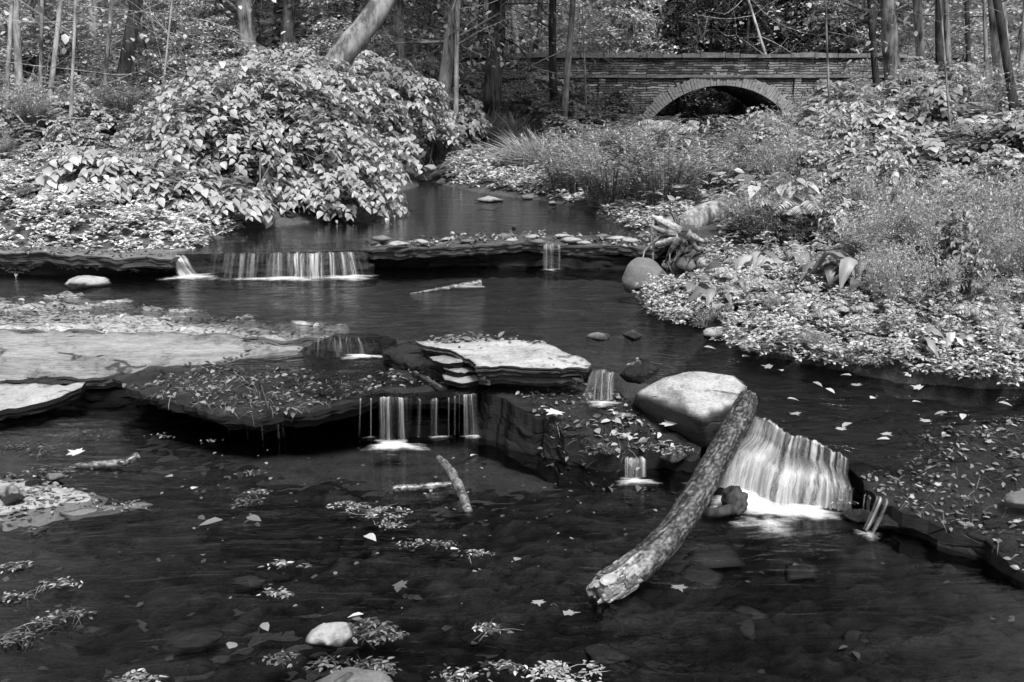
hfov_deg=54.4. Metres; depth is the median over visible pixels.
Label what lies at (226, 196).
shrub
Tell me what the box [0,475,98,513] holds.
fallen leaves
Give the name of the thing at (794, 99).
twiggy shrub
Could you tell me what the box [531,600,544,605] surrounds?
fallen leaf
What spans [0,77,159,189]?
fallen leaves
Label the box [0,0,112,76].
young tree
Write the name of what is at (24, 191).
flowering plant
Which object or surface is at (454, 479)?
stick
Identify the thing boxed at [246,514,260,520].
fallen leaf
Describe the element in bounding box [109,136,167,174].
twiggy shrub
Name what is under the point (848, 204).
shrub
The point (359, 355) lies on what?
foam
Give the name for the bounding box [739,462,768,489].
waterfall
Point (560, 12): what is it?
tree
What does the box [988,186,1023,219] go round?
twiggy shrub
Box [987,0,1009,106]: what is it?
tree
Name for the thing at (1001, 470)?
fallen leaves
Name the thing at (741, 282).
dock plant
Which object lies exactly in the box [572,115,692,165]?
flowering plant
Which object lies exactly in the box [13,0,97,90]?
tree
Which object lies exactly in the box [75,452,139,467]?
driftwood
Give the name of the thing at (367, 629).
leaf clump
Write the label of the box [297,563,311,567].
leaf clump
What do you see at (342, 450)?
ground
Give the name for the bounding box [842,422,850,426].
fallen leaf
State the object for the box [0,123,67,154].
shrub
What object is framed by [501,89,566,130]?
shrub
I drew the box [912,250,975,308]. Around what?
twiggy shrub
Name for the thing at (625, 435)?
fallen leaves
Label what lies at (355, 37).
tree
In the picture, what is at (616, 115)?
shrub
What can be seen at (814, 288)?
fern
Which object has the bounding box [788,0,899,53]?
conifer tree
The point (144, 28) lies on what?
young tree
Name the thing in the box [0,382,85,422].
rock slab
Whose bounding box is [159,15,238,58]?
shrub
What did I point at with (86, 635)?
stone
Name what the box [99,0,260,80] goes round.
young tree
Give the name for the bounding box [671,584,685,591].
fallen leaf
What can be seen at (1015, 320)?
fern
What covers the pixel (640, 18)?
young tree
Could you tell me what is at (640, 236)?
stone plate
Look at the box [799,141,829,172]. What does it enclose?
shrub
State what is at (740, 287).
flowering plant
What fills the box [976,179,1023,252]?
flowering plant
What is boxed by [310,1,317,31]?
tree
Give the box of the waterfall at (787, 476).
[748,454,835,507]
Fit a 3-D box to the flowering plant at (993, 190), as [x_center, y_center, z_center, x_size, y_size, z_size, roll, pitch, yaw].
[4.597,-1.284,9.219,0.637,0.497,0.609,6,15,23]
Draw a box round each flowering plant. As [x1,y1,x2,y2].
[0,134,21,160]
[0,180,41,202]
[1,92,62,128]
[74,88,115,102]
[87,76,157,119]
[521,130,623,191]
[537,121,649,170]
[540,138,678,207]
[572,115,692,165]
[601,119,756,208]
[667,142,764,191]
[671,133,744,157]
[710,138,767,169]
[714,186,788,241]
[717,280,754,303]
[727,117,796,176]
[735,299,751,308]
[741,145,785,170]
[743,138,807,193]
[756,280,787,295]
[778,106,815,136]
[791,165,839,195]
[791,195,842,237]
[796,325,839,354]
[825,161,860,195]
[825,201,920,259]
[833,211,941,263]
[839,167,921,226]
[841,224,923,259]
[843,172,986,229]
[844,237,913,258]
[856,241,938,307]
[857,193,941,237]
[863,85,936,121]
[887,205,1023,269]
[892,314,924,334]
[899,226,945,264]
[913,166,1023,223]
[946,224,1023,275]
[946,266,1004,303]
[956,119,991,139]
[966,228,1023,296]
[971,315,1014,330]
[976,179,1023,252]
[977,174,1021,229]
[993,218,1023,247]
[1004,333,1023,345]
[1005,269,1023,299]
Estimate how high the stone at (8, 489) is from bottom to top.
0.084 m
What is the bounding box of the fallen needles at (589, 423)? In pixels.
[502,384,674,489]
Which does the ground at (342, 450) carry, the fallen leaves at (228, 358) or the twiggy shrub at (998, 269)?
the twiggy shrub at (998, 269)
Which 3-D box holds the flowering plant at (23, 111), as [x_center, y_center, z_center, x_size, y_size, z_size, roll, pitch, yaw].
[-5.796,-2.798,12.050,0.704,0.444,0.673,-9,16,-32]
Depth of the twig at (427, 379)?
5.98 m
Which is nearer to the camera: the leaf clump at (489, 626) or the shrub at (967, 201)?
the leaf clump at (489, 626)
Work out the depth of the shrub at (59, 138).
11.03 m
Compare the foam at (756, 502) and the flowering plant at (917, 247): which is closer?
the foam at (756, 502)
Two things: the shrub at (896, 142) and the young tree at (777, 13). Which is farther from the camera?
the young tree at (777, 13)
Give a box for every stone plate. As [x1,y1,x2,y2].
[371,235,392,242]
[387,241,410,245]
[416,239,428,244]
[429,354,467,367]
[440,237,454,240]
[442,374,480,387]
[443,366,474,376]
[459,239,473,242]
[495,233,512,236]
[523,234,539,238]
[527,239,546,244]
[554,234,569,237]
[561,237,582,242]
[578,241,590,244]
[594,234,609,237]
[606,236,624,240]
[621,237,638,242]
[636,234,649,239]
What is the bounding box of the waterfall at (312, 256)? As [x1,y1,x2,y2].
[294,253,316,263]
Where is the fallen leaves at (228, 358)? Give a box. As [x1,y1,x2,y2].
[155,341,265,366]
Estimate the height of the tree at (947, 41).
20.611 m
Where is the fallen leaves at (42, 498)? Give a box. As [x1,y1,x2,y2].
[0,475,101,527]
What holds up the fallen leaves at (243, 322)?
on the rock ledge at (150, 322)
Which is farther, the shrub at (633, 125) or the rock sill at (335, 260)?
the shrub at (633, 125)
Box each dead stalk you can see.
[697,116,702,139]
[702,116,707,144]
[707,116,713,156]
[712,114,717,139]
[714,121,718,142]
[718,124,724,145]
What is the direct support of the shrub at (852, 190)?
on the ground at (342, 450)
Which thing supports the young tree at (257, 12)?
on the ground at (342, 450)
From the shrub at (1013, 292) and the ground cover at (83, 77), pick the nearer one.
the shrub at (1013, 292)
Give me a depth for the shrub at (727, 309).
6.83 m
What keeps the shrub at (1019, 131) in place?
on the ground at (342, 450)
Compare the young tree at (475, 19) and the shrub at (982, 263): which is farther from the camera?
the young tree at (475, 19)
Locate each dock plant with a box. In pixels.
[676,272,715,295]
[686,286,752,310]
[721,279,774,304]
[729,251,778,276]
[760,243,812,277]
[788,261,853,288]
[806,251,903,294]
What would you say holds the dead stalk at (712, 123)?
on the ground at (342, 450)
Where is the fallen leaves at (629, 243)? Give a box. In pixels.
[384,230,655,246]
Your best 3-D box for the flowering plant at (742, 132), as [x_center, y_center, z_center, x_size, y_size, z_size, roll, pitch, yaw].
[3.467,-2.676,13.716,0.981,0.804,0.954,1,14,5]
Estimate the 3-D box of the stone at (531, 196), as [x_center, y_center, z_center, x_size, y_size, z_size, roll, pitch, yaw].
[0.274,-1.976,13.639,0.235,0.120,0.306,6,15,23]
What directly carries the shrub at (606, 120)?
on the ground at (342, 450)
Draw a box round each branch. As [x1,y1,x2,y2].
[0,80,69,87]
[16,114,65,203]
[167,225,210,239]
[409,279,484,294]
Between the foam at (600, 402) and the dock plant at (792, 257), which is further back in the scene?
the dock plant at (792, 257)
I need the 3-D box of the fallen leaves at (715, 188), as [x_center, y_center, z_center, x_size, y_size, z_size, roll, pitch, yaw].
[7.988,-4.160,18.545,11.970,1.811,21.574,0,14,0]
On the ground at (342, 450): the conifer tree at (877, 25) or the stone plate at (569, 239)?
the conifer tree at (877, 25)
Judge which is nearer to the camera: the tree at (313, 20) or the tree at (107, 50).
the tree at (107, 50)
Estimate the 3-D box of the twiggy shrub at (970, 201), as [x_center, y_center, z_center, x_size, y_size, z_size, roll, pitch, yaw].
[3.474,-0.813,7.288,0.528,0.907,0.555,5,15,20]
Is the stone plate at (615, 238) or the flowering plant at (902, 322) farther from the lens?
the stone plate at (615, 238)
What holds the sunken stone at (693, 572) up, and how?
on the creek bed
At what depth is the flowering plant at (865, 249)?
7.63 m
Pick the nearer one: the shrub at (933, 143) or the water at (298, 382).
the water at (298, 382)
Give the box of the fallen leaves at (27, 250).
[0,244,165,256]
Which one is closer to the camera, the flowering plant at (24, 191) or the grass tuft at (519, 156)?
the flowering plant at (24, 191)
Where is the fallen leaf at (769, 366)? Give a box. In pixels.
[762,364,772,368]
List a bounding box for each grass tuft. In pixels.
[461,108,516,136]
[478,126,603,167]
[480,107,553,141]
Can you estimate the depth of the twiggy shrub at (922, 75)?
13.60 m
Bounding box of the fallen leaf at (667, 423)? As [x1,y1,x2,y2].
[662,419,676,425]
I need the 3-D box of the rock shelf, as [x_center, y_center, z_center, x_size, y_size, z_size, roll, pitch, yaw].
[-1.611,0.410,6.596,2.881,0.618,1.623,0,14,0]
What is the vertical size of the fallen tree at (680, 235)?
0.728 m
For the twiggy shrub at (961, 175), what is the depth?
9.94 m
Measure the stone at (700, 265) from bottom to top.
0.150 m
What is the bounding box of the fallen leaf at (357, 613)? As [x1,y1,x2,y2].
[349,612,362,616]
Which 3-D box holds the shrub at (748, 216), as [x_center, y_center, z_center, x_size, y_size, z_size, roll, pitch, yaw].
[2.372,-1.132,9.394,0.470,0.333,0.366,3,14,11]
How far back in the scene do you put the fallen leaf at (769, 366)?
6.00 m
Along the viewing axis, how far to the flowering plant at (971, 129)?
12.20 m
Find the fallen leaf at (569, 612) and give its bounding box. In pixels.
[563,609,578,615]
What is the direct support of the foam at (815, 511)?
on the water
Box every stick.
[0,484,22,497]
[393,482,452,492]
[436,455,472,514]
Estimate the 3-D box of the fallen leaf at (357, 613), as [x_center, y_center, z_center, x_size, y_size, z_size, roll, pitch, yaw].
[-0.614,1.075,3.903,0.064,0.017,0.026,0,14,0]
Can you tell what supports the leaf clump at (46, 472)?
on the water
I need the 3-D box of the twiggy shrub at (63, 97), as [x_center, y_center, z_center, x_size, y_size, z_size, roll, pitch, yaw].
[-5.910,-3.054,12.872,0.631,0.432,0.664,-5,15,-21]
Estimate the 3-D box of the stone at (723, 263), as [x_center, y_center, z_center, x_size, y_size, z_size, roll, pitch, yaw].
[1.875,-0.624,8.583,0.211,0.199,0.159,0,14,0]
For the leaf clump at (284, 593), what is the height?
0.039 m
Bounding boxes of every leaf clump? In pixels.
[0,439,67,463]
[0,561,33,572]
[0,624,66,650]
[1,589,41,602]
[7,500,39,509]
[8,464,88,480]
[17,610,69,627]
[18,526,54,535]
[35,576,82,594]
[48,428,118,440]
[51,605,92,625]
[96,499,152,511]
[107,667,166,681]
[228,497,262,506]
[235,469,267,475]
[240,488,268,502]
[256,586,293,598]
[259,559,293,568]
[262,649,316,667]
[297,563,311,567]
[305,653,358,673]
[325,499,370,513]
[348,503,412,522]
[348,617,399,646]
[354,654,401,675]
[373,520,407,529]
[374,630,408,641]
[396,538,435,546]
[429,667,492,681]
[431,540,463,549]
[458,549,491,564]
[472,616,517,643]
[479,659,529,677]
[519,660,609,681]
[579,443,620,455]
[654,443,699,455]
[831,500,859,506]
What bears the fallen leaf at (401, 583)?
in the water
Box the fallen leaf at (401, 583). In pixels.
[392,580,406,587]
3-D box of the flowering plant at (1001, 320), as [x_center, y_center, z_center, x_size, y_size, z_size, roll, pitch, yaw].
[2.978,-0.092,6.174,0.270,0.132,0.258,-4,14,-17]
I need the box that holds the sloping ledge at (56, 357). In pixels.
[0,329,304,388]
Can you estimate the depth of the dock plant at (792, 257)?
8.02 m
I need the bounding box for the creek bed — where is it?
[0,404,1023,681]
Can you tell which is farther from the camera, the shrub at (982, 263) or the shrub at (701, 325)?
the shrub at (701, 325)
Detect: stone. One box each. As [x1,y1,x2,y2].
[1,493,25,504]
[25,479,46,485]
[45,473,64,480]
[64,275,111,293]
[73,626,110,643]
[168,630,223,649]
[233,575,266,587]
[305,622,353,648]
[315,667,393,681]
[420,176,431,181]
[424,164,435,171]
[436,178,446,185]
[474,196,504,202]
[521,192,539,199]
[585,332,609,340]
[622,330,642,341]
[660,448,687,465]
[661,260,671,272]
[673,269,682,279]
[674,256,696,272]
[678,563,723,589]
[683,547,744,567]
[689,251,719,262]
[695,273,710,284]
[696,257,707,268]
[703,260,724,283]
[703,327,730,340]
[714,602,767,639]
[720,258,734,266]
[726,249,742,258]
[785,563,818,579]
[805,498,818,505]
[842,509,880,521]
[842,630,868,642]
[872,514,904,529]
[1004,491,1023,508]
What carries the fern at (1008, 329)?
on the ground at (342, 450)
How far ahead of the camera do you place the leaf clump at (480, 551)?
4.47 m
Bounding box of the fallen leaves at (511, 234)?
[365,230,661,248]
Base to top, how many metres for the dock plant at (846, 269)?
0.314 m
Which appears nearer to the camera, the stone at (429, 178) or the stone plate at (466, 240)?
the stone plate at (466, 240)
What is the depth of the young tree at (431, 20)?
24.79 m
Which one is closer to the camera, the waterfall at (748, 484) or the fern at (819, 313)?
the waterfall at (748, 484)
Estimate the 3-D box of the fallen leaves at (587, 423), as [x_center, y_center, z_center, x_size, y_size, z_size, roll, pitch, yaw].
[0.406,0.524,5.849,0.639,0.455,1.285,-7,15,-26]
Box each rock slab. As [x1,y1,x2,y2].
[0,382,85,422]
[59,502,153,526]
[381,342,476,398]
[415,337,591,409]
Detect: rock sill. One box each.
[165,241,378,289]
[302,332,396,359]
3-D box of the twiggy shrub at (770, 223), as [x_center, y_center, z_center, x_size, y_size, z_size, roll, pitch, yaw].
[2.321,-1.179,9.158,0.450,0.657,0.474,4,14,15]
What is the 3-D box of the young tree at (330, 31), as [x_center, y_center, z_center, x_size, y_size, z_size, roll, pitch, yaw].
[-3.343,-4.966,19.459,1.696,2.198,1.956,1,14,3]
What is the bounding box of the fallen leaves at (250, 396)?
[122,363,444,417]
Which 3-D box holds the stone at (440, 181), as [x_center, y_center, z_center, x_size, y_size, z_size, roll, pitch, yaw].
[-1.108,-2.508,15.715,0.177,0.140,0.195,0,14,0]
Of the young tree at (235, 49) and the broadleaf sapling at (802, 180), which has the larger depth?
the young tree at (235, 49)
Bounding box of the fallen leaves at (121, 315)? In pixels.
[1,294,334,336]
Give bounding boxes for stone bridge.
[440,52,983,118]
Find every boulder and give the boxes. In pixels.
[622,257,667,293]
[633,371,746,447]
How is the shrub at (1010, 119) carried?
on the ground at (342, 450)
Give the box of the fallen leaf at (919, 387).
[911,384,922,389]
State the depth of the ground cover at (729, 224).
8.71 m
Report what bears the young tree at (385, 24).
on the ground at (342, 450)
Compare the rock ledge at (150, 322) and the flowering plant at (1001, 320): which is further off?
the rock ledge at (150, 322)
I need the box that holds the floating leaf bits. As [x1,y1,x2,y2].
[150,452,657,613]
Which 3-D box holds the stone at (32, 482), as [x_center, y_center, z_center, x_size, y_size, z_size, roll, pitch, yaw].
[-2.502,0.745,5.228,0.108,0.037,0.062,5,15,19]
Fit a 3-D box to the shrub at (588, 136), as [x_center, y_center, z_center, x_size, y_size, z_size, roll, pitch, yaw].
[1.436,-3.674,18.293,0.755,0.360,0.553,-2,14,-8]
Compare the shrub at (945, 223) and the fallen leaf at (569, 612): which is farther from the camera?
the shrub at (945, 223)
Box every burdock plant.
[876,326,947,359]
[918,323,977,347]
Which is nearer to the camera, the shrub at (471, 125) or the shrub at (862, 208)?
the shrub at (862, 208)
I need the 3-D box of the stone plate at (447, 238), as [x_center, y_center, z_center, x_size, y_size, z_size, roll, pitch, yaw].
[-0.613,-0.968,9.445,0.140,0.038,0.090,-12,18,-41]
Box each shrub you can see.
[0,41,69,80]
[0,66,52,128]
[0,75,29,106]
[0,99,13,128]
[0,123,26,151]
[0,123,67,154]
[0,166,41,190]
[5,145,54,177]
[27,87,76,113]
[27,109,96,130]
[29,146,278,231]
[39,120,86,153]
[48,90,116,131]
[48,147,69,157]
[55,77,98,112]
[63,133,129,156]
[67,160,101,188]
[68,121,102,143]
[74,134,108,160]
[85,141,126,157]
[96,108,132,133]
[108,52,426,225]
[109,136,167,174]
[113,33,191,72]
[114,105,154,137]
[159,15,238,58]
[223,22,326,57]
[235,46,463,162]
[353,47,394,76]
[355,95,493,165]
[392,41,439,75]
[430,73,482,110]
[445,134,471,147]
[463,71,484,103]
[500,107,521,123]
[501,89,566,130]
[501,92,524,108]
[506,69,570,100]
[510,83,542,101]
[534,86,562,106]
[536,113,588,143]
[549,100,607,130]
[550,82,607,119]
[572,131,602,144]
[581,106,644,136]
[587,112,620,132]
[593,84,641,122]
[620,119,640,136]
[689,286,705,302]
[690,319,709,329]
[691,305,718,326]
[709,305,732,319]
[714,302,734,323]
[720,279,738,289]
[727,118,791,161]
[728,310,752,320]
[732,317,751,324]
[734,185,763,202]
[736,106,790,148]
[737,185,778,222]
[739,205,786,237]
[743,178,789,248]
[744,281,772,297]
[745,294,765,306]
[751,106,800,141]
[756,136,809,184]
[757,292,786,311]
[759,318,777,328]
[765,299,778,310]
[766,126,846,194]
[769,136,844,185]
[769,215,819,245]
[770,166,821,235]
[771,84,827,129]
[779,98,865,146]
[781,109,858,153]
[784,81,877,116]
[785,295,799,309]
[799,117,836,147]
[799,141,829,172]
[804,108,860,132]
[805,172,830,199]
[806,78,850,100]
[808,219,844,251]
[809,102,869,180]
[810,185,851,250]
[816,78,890,138]
[817,187,872,226]
[818,143,907,190]
[822,67,877,110]
[827,123,856,167]
[829,291,854,301]
[830,171,885,224]
[834,112,944,156]
[834,179,883,204]
[838,200,885,240]
[840,147,904,190]
[841,325,862,335]
[849,127,893,160]
[850,111,924,156]
[852,87,958,116]
[854,162,923,218]
[855,238,922,318]
[856,255,907,309]
[858,132,921,171]
[862,73,931,111]
[862,147,920,217]
[862,189,925,249]
[865,100,908,119]
[866,56,941,105]
[871,105,928,151]
[884,54,978,115]
[885,329,916,341]
[887,71,966,112]
[887,174,963,265]
[892,220,947,290]
[893,121,965,155]
[898,85,964,133]
[898,314,929,335]
[900,123,1000,177]
[900,160,960,200]
[902,133,1023,178]
[902,304,927,321]
[903,182,962,228]
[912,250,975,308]
[914,62,994,114]
[916,276,962,322]
[917,102,1003,138]
[917,201,979,231]
[918,180,944,214]
[920,209,979,285]
[921,162,975,192]
[927,150,989,181]
[929,207,983,271]
[941,210,992,232]
[943,161,980,200]
[945,239,1000,305]
[947,201,1004,234]
[949,166,1023,270]
[949,193,976,220]
[956,57,1023,115]
[956,123,1010,146]
[956,320,971,331]
[957,144,1022,197]
[964,121,1023,169]
[967,161,1023,224]
[972,248,1019,294]
[973,265,1002,291]
[974,278,1023,311]
[981,272,1022,319]
[982,199,1023,246]
[987,110,1023,177]
[987,159,1023,212]
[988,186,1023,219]
[991,302,1017,317]
[993,164,1023,279]
[997,108,1023,151]
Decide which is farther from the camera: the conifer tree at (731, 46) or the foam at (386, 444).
the conifer tree at (731, 46)
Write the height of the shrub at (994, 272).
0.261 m
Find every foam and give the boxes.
[169,274,207,278]
[249,277,308,279]
[329,275,362,277]
[349,354,380,356]
[373,440,416,448]
[594,401,612,404]
[624,478,650,482]
[715,486,784,513]
[759,504,827,517]
[761,520,778,525]
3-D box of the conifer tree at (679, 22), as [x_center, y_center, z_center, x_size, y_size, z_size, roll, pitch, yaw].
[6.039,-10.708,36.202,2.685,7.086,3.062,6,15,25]
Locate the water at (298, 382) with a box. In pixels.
[216,350,461,397]
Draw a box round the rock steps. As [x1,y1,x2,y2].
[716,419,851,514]
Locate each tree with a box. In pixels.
[0,0,57,80]
[0,0,63,90]
[0,0,86,106]
[0,0,105,67]
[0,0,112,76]
[0,0,117,82]
[0,0,310,157]
[1,0,123,75]
[3,0,13,113]
[11,0,134,92]
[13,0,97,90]
[29,0,120,79]
[30,0,172,72]
[53,0,159,75]
[54,0,285,115]
[61,0,202,85]
[85,0,98,82]
[88,0,183,89]
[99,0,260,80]
[112,0,142,93]
[116,0,223,93]
[149,0,232,91]
[152,0,266,73]
[190,0,306,67]
[192,0,222,70]
[193,0,256,63]
[194,14,260,76]
[208,0,282,64]
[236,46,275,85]
[255,0,385,74]
[271,0,358,61]
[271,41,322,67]
[280,0,324,62]
[281,1,361,46]
[287,0,469,136]
[295,0,359,23]
[298,0,376,125]
[310,0,435,74]
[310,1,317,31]
[315,0,396,98]
[324,28,373,74]
[344,0,544,164]
[365,0,483,74]
[366,33,433,150]
[397,57,461,152]
[404,0,480,88]
[404,0,487,59]
[411,0,560,122]
[420,0,533,44]
[423,0,555,154]
[462,0,592,52]
[464,5,509,53]
[466,0,641,135]
[472,1,477,35]
[475,0,588,51]
[476,0,548,52]
[480,0,557,111]
[501,54,545,123]
[509,0,546,52]
[539,0,610,129]
[542,0,614,52]
[557,0,562,20]
[562,0,650,53]
[589,0,705,124]
[597,0,690,115]
[599,0,716,50]
[625,0,715,120]
[640,0,720,120]
[641,198,744,277]
[642,0,745,97]
[652,0,711,124]
[662,0,749,48]
[681,0,783,53]
[682,0,745,128]
[694,0,820,53]
[701,0,813,94]
[703,0,776,125]
[741,0,852,53]
[744,0,824,40]
[769,0,926,86]
[780,0,1018,86]
[782,0,866,52]
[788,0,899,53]
[797,0,818,50]
[816,0,881,52]
[825,0,939,115]
[828,0,930,52]
[841,0,1022,80]
[845,59,882,93]
[861,0,951,52]
[902,37,960,75]
[903,0,1020,120]
[906,0,943,75]
[912,0,1015,84]
[923,0,1012,81]
[939,0,1023,139]
[943,0,1020,77]
[950,0,1022,81]
[951,0,1020,82]
[982,0,989,97]
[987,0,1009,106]
[1016,0,1023,82]
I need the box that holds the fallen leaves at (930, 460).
[860,414,1023,569]
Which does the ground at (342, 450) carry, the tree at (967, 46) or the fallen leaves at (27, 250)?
the tree at (967, 46)
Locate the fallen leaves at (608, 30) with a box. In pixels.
[1,0,1019,112]
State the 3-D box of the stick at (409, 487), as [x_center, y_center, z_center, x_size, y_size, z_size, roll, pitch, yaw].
[-0.466,0.762,5.197,0.313,0.045,0.049,-3,14,-11]
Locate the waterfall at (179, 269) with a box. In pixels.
[176,256,188,275]
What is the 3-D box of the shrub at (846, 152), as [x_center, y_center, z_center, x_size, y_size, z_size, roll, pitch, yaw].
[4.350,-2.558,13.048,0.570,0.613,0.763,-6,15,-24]
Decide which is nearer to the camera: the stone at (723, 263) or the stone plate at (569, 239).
the stone at (723, 263)
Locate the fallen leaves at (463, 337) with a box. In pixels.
[420,331,546,343]
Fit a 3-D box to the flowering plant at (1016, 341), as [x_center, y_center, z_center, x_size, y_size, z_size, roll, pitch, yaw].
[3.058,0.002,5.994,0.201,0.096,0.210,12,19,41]
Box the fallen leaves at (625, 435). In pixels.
[584,409,674,492]
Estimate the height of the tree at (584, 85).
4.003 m
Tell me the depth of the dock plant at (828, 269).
7.27 m
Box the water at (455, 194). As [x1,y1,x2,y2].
[168,152,634,253]
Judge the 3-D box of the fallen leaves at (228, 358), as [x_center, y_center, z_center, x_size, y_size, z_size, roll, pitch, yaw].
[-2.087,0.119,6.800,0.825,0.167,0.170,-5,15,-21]
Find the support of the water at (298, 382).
on the rock shelf
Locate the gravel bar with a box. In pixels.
[0,477,107,530]
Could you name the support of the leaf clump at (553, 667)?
on the water
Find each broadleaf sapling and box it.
[730,174,778,220]
[760,171,807,235]
[767,175,819,229]
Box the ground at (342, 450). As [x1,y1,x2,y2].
[0,0,1023,681]
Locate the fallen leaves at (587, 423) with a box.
[500,383,674,493]
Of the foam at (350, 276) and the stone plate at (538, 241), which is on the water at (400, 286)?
the foam at (350, 276)
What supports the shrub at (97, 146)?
on the ground at (342, 450)
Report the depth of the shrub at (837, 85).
15.36 m
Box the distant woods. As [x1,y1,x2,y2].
[0,0,1010,116]
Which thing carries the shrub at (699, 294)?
on the ground at (342, 450)
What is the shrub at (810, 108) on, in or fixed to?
on the ground at (342, 450)
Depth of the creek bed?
4.38 m
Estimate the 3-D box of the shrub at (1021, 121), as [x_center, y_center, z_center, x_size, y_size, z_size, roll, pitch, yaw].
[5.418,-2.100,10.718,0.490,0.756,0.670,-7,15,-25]
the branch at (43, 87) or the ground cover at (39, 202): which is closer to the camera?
the ground cover at (39, 202)
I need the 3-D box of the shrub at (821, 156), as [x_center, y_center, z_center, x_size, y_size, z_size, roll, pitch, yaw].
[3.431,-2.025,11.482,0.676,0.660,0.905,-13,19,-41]
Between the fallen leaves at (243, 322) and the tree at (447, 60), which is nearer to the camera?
the fallen leaves at (243, 322)
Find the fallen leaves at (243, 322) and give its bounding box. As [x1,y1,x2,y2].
[0,293,336,337]
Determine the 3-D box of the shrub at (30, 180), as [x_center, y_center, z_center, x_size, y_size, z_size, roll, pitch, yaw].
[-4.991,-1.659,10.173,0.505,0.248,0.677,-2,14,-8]
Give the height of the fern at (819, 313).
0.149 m
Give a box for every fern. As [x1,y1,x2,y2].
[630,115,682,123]
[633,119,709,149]
[706,266,759,283]
[740,196,834,236]
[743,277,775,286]
[784,292,807,297]
[784,295,812,302]
[789,302,839,327]
[801,286,821,292]
[827,299,879,318]
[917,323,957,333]
[949,300,1001,329]
[976,320,1023,338]
[990,310,1023,325]
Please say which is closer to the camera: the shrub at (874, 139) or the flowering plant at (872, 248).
the flowering plant at (872, 248)
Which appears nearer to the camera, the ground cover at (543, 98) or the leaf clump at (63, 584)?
the leaf clump at (63, 584)
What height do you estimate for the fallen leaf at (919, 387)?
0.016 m
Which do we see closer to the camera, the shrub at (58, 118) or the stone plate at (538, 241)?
the stone plate at (538, 241)
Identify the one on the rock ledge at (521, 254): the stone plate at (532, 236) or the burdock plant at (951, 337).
the stone plate at (532, 236)
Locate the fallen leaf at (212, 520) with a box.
[199,517,222,525]
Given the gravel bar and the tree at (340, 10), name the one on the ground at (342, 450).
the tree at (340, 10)
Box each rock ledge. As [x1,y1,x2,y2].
[0,246,191,270]
[0,291,349,346]
[360,234,670,282]
[473,383,700,494]
[686,359,1023,600]
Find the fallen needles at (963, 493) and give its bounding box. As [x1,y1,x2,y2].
[883,417,1023,560]
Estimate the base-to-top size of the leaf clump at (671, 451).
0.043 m
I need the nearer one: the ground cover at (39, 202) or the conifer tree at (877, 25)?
the ground cover at (39, 202)
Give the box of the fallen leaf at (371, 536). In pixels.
[364,533,375,540]
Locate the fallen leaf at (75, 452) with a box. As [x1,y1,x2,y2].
[67,448,84,455]
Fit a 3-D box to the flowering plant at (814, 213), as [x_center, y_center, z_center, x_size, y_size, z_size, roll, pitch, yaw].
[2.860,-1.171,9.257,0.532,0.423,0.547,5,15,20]
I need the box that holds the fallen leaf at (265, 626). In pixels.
[260,622,268,630]
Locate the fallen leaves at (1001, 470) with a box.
[898,419,1023,541]
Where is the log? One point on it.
(644, 560)
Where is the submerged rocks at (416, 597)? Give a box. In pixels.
[1,451,1014,681]
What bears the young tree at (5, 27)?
on the ground at (342, 450)
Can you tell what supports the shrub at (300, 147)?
on the ground at (342, 450)
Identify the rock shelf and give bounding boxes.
[72,355,479,431]
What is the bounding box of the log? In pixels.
[586,389,757,603]
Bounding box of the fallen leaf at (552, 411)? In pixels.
[545,408,564,414]
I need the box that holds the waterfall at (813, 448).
[775,426,841,461]
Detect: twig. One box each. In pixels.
[254,365,268,409]
[411,371,442,388]
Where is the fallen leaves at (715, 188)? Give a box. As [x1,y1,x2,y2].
[665,80,1023,210]
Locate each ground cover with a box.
[0,60,543,148]
[0,142,245,276]
[116,55,632,134]
[436,137,641,201]
[555,64,1023,221]
[587,185,694,230]
[632,271,1023,385]
[698,175,1023,285]
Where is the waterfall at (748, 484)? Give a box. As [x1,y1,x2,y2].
[732,419,777,492]
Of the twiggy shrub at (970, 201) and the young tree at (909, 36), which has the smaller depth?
the twiggy shrub at (970, 201)
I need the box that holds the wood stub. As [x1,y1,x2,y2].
[702,485,747,518]
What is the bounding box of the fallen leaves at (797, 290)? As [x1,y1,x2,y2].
[713,240,1021,352]
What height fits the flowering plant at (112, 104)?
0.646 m
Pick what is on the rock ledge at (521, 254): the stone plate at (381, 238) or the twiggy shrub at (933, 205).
the stone plate at (381, 238)
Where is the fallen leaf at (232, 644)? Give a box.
[226,642,237,648]
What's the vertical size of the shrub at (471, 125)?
1.581 m
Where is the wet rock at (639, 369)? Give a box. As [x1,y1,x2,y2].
[620,359,659,383]
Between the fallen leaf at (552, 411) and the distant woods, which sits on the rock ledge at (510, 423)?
the fallen leaf at (552, 411)
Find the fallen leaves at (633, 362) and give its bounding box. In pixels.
[624,357,654,372]
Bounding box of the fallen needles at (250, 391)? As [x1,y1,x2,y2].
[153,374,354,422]
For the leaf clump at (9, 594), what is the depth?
4.08 m
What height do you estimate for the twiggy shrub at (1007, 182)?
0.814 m
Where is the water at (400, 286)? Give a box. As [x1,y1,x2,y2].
[0,266,1023,468]
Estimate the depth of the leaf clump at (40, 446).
5.81 m
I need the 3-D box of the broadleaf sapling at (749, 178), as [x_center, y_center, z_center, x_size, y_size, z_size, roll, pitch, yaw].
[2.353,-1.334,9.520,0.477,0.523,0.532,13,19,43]

